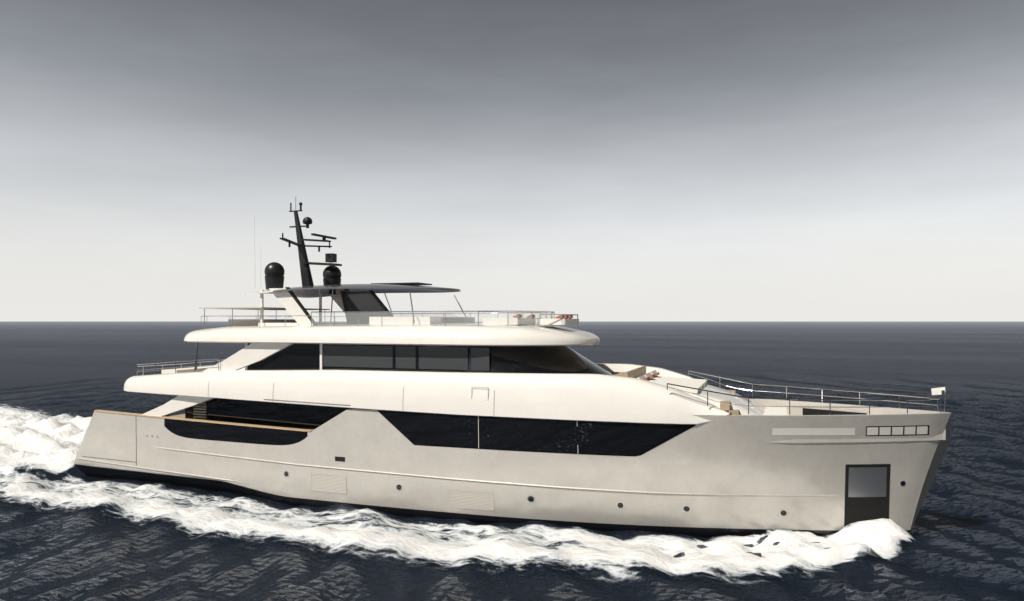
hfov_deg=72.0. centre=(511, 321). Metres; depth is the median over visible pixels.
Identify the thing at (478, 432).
window joints
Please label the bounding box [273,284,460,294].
carbon hardtop
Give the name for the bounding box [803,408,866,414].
mooring slots
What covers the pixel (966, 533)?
sea
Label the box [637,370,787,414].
cushions
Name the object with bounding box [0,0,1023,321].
sky
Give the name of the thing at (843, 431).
bow windows
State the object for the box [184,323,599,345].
roof band
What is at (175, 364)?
aft rails
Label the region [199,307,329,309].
handrail
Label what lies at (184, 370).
aft furniture
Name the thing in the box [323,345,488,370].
house panes
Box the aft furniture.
[162,366,211,373]
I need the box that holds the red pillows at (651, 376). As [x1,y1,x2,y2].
[643,372,659,380]
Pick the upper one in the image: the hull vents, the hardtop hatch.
the hardtop hatch
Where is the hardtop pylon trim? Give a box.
[285,287,393,324]
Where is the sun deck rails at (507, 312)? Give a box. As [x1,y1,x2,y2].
[201,308,577,329]
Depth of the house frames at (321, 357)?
31.30 m
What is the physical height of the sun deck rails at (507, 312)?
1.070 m
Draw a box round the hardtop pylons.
[258,288,346,325]
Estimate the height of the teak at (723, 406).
1.365 m
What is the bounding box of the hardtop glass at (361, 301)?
[344,291,388,323]
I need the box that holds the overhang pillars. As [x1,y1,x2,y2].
[142,343,291,415]
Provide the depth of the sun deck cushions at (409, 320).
30.93 m
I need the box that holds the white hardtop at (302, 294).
[246,290,330,297]
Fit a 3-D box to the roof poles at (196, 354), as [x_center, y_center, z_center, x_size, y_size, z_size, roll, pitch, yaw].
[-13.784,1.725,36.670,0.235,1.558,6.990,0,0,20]
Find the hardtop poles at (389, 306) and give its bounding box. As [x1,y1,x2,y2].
[330,289,465,323]
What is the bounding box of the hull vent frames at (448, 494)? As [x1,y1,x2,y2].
[311,473,493,510]
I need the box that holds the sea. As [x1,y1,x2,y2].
[0,321,1023,600]
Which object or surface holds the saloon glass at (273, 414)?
on the hull
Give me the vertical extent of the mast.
4.600 m
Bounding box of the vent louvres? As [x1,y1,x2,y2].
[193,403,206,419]
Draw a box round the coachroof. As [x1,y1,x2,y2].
[688,384,764,414]
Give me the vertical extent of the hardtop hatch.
0.060 m
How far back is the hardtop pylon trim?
33.80 m
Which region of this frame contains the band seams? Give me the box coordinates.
[208,384,494,405]
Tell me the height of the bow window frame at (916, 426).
0.370 m
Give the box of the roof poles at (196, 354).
[194,342,197,371]
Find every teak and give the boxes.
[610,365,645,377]
[720,390,738,414]
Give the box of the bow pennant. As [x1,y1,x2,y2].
[931,387,944,394]
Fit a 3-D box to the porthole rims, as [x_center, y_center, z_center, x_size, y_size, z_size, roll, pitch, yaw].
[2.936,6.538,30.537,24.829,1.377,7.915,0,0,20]
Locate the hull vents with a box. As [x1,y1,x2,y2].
[311,474,493,509]
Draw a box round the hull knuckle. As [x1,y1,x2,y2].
[76,447,841,496]
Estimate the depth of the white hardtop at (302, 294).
36.63 m
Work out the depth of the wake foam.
25.82 m
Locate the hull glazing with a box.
[164,410,695,455]
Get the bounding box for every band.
[124,363,729,424]
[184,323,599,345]
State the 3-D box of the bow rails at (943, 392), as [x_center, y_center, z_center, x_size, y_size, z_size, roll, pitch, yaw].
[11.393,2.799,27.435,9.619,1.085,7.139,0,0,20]
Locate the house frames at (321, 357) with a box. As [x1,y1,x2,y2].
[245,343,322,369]
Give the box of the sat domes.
[264,262,340,293]
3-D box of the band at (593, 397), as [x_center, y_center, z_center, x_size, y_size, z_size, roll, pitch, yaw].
[-4.748,2.876,33.355,29.100,1.748,8.193,0,0,20]
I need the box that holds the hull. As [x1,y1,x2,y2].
[74,398,950,537]
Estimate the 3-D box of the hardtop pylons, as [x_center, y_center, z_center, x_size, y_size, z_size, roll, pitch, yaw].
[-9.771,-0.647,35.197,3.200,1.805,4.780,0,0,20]
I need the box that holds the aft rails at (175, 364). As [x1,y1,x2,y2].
[137,359,224,373]
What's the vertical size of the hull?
6.360 m
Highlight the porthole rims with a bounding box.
[284,471,905,516]
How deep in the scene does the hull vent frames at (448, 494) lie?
28.43 m
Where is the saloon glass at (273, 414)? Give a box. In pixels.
[185,398,354,428]
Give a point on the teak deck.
(181, 416)
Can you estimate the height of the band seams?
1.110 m
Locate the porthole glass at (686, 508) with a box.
[284,472,904,515]
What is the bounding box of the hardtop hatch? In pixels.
[371,282,431,284]
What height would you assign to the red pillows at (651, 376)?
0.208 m
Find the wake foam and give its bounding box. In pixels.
[0,404,914,582]
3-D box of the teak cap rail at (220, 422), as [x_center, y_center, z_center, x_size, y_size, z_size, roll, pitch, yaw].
[-13.573,4.635,36.592,13.300,0.308,8.023,0,0,20]
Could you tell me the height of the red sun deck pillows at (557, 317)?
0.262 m
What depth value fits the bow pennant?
25.89 m
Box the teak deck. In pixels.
[169,414,184,417]
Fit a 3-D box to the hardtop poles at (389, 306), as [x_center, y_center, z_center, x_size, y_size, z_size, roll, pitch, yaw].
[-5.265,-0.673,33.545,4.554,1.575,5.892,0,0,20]
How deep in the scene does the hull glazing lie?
27.58 m
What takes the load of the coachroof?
on the hull
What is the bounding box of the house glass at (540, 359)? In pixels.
[248,343,611,374]
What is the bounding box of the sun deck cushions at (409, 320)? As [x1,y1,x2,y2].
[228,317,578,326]
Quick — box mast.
[280,202,341,286]
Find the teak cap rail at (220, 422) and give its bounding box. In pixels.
[94,410,313,430]
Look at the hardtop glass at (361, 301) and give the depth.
34.22 m
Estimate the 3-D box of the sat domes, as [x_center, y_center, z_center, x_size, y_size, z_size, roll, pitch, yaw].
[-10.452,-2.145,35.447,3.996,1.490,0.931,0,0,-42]
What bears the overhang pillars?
on the hull
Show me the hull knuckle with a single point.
(520, 484)
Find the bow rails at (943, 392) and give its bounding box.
[667,370,946,414]
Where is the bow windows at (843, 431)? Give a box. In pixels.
[772,426,927,434]
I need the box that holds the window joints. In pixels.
[478,416,577,447]
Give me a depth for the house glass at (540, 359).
29.45 m
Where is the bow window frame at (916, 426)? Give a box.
[866,425,929,435]
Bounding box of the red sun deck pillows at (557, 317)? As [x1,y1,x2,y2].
[513,314,572,318]
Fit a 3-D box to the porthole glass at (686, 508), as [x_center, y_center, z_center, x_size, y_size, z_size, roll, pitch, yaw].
[2.938,6.538,30.536,24.763,1.309,7.918,0,0,20]

